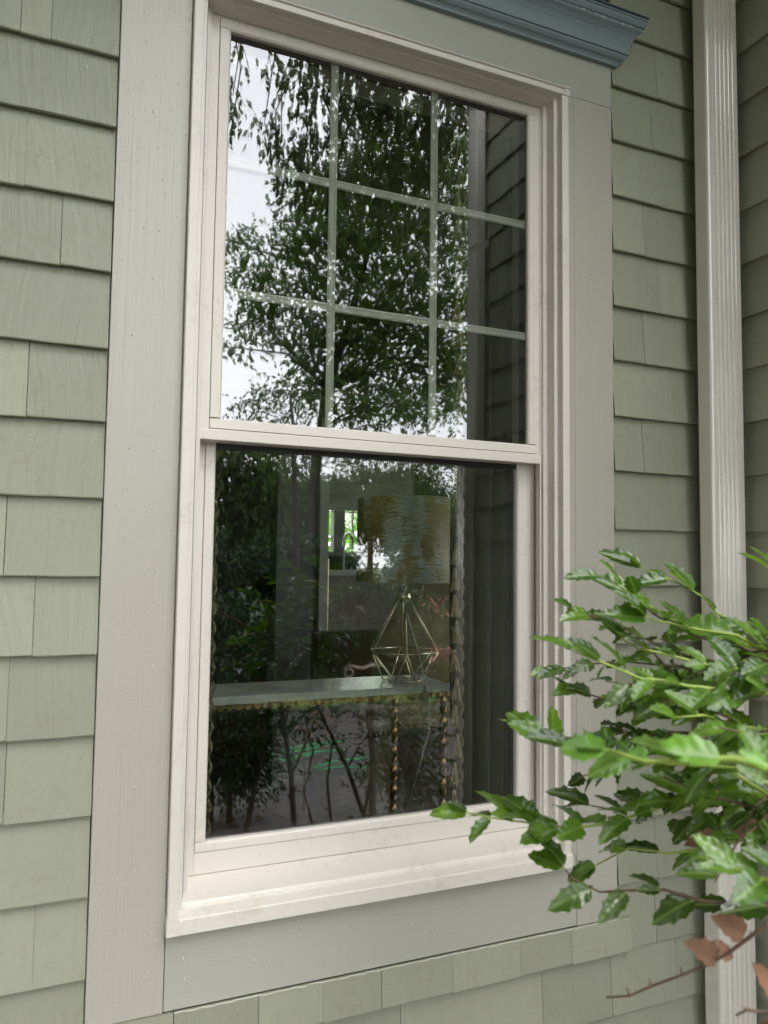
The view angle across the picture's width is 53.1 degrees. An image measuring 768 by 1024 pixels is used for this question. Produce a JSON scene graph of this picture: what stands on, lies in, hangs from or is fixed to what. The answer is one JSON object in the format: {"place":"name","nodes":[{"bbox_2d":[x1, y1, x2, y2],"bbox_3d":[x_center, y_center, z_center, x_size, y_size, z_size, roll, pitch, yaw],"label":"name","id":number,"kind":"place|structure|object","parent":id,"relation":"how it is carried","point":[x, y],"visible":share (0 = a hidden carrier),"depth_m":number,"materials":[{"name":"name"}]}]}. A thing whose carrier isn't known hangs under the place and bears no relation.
{"place":"outdoors","nodes":[
{"label":"outdoors","id":0,"kind":"place"},
{"bbox_2d":[206,709,450,835],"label":"room floor","id":1,"kind":"structure","parent":0,"point":[244,796],"depth_m":4.28,"materials":[{"name":"brown wood"}]},
{"bbox_2d":[265,305,321,788],"bbox_3d":[-0.502,0.167,4.269,0.230,2.620,0.150,2,-4,-23],"label":"room partition","id":2,"kind":"object","parent":1,"relation":"on","point":[294,517],"visible":0.71,"depth_m":4.21,"materials":[{"name":"grey paint"}]},
{"bbox_2d":[316,418,329,630],"bbox_3d":[-0.369,0.482,4.301,0.060,2.000,0.200,2,-4,-23],"label":"door casing","id":3,"kind":"object","parent":2,"relation":"attached to","point":[322,558],"depth_m":4.23,"materials":[{"name":"grey wood"}]},
{"bbox_2d":[209,674,449,812],"bbox_3d":[-0.622,0.924,2.147,1.705,0.826,0.235,2,-4,-23],"label":"console table","id":4,"kind":"object","parent":1,"relation":"on","point":[258,695],"visible":0.54,"depth_m":2.32,"materials":[{"name":"grey stone"}]},
{"bbox_2d":[356,494,450,810],"bbox_3d":[0.069,0.643,2.461,0.328,1.406,0.328,2,-4,-23],"label":"table lamp","id":5,"kind":"object","parent":4,"relation":"on","point":[404,540],"visible":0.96,"depth_m":2.36,"materials":[{"name":"gold metal"}]},
{"bbox_2d":[210,387,451,712],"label":"room wall","id":6,"kind":"structure","parent":1,"relation":"on","point":[241,600],"depth_m":6.30,"materials":[{"name":"paint"}]},
{"bbox_2d":[222,63,457,409],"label":"room ceiling","id":7,"kind":"structure","parent":6,"relation":"on","point":[277,236],"depth_m":3.36,"materials":[{"name":"paint"}]},
{"bbox_2d":[328,464,414,555],"bbox_3d":[-0.158,-0.086,6.692,0.900,0.945,0.090,2,-4,-23],"label":"kitchen window","id":8,"kind":"structure","parent":6,"relation":"attached to","point":[337,531],"depth_m":6.54,"materials":[{"name":"grey"}]},
{"bbox_2d":[329,458,411,510],"bbox_3d":[-0.126,-0.291,6.611,0.800,0.585,0.078,2,-4,-23],"label":"roman shade","id":9,"kind":"object","parent":8,"relation":"attached to","point":[352,482],"visible":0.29,"depth_m":6.59,"materials":[{"name":"fabric"}]},
{"bbox_2d":[298,703,402,822],"bbox_3d":[-0.126,1.057,2.801,0.384,0.660,0.382,2,-4,-23],"label":"drum stool","id":10,"kind":"object","parent":1,"relation":"on","point":[349,761],"visible":0.58,"depth_m":2.68,"materials":[{"name":"grey metal"}]},
{"bbox_2d":[328,570,449,630],"bbox_3d":[0.125,1.057,6.378,1.940,1.140,0.690,2,-4,-23],"label":"kitchen counter","id":11,"kind":"object","parent":1,"relation":"on","point":[353,604],"depth_m":5.91,"materials":[{"name":"brown wood"}]},
{"bbox_2d":[342,532,353,569],"bbox_3d":[-0.294,0.318,6.310,0.023,0.315,0.173,3,-4,-30],"label":"faucet","id":12,"kind":"object","parent":11,"relation":"on","point":[352,543],"visible":1,"depth_m":6.36,"materials":[{"name":"silver metal"}]},
{"bbox_2d":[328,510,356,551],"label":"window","id":13,"kind":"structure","parent":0,"point":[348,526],"depth_m":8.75,"materials":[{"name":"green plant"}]},
{"bbox_2d":[302,629,449,811],"bbox_3d":[0.192,1.018,3.674,1.096,0.860,0.692,2,-4,-23],"label":"chair","id":14,"kind":"object","parent":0,"point":[341,653],"visible":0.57,"depth_m":3.74,"materials":[{"name":"green"}]},
{"bbox_2d":[376,583,449,696],"bbox_3d":[0.230,0.536,3.498,0.646,0.637,0.213,2,-4,-23],"label":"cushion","id":15,"kind":"object","parent":14,"relation":"on","point":[431,602],"visible":0.5,"depth_m":3.39,"materials":[{"name":"green fabric"}]},
{"bbox_2d":[429,546,767,1023],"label":"holly bush","id":16,"kind":"object","parent":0,"point":[731,747],"visible":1,"depth_m":0.98,"materials":[{"name":"green plant"}]},
{"label":"ground","id":17,"kind":"structure","parent":0,"visible":0},
{"bbox_2d":[0,0,705,1023],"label":"shingled wall","id":18,"kind":"structure","parent":17,"relation":"on","point":[58,114],"depth_m":1.54,"materials":[{"name":"green paint"}]},
{"bbox_2d":[84,0,649,1023],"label":"double hung window","id":19,"kind":"structure","parent":18,"relation":"attached to","point":[260,896],"depth_m":1.71,"materials":[{"name":"white paint"}]},
{"bbox_2d":[205,62,230,835],"bbox_3d":[-0.505,0.034,1.740,0.253,2.450,0.086,2,-4,-23],"label":"curtain","id":20,"kind":"object","parent":19,"relation":"hanging from","point":[212,662],"visible":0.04,"depth_m":1.74,"materials":[{"name":"fabric"}]},
{"bbox_2d":[448,123,512,803],"bbox_3d":[0.322,0.070,2.131,0.348,2.450,0.086,2,-4,-23],"label":"curtain","id":21,"kind":"object","parent":19,"relation":"hanging from","point":[479,669],"visible":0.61,"depth_m":2.11,"materials":[{"name":"fabric"}]},
{"bbox_2d":[55,0,745,1013],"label":"water droplets","id":22,"kind":"object","parent":18,"relation":"on","point":[175,518],"visible":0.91,"depth_m":1.56,"materials":[{"name":"white"}]},
{"bbox_2d":[692,0,756,1023],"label":"downspout","id":23,"kind":"object","parent":18,"relation":"attached to","point":[730,989],"visible":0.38,"depth_m":2.06,"materials":[{"name":"beige metal"}]},
{"bbox_2d":[736,0,767,1023],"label":"side wall","id":24,"kind":"structure","parent":17,"relation":"on","point":[752,52],"depth_m":2.09,"materials":[{"name":"green paint"}]}
]}

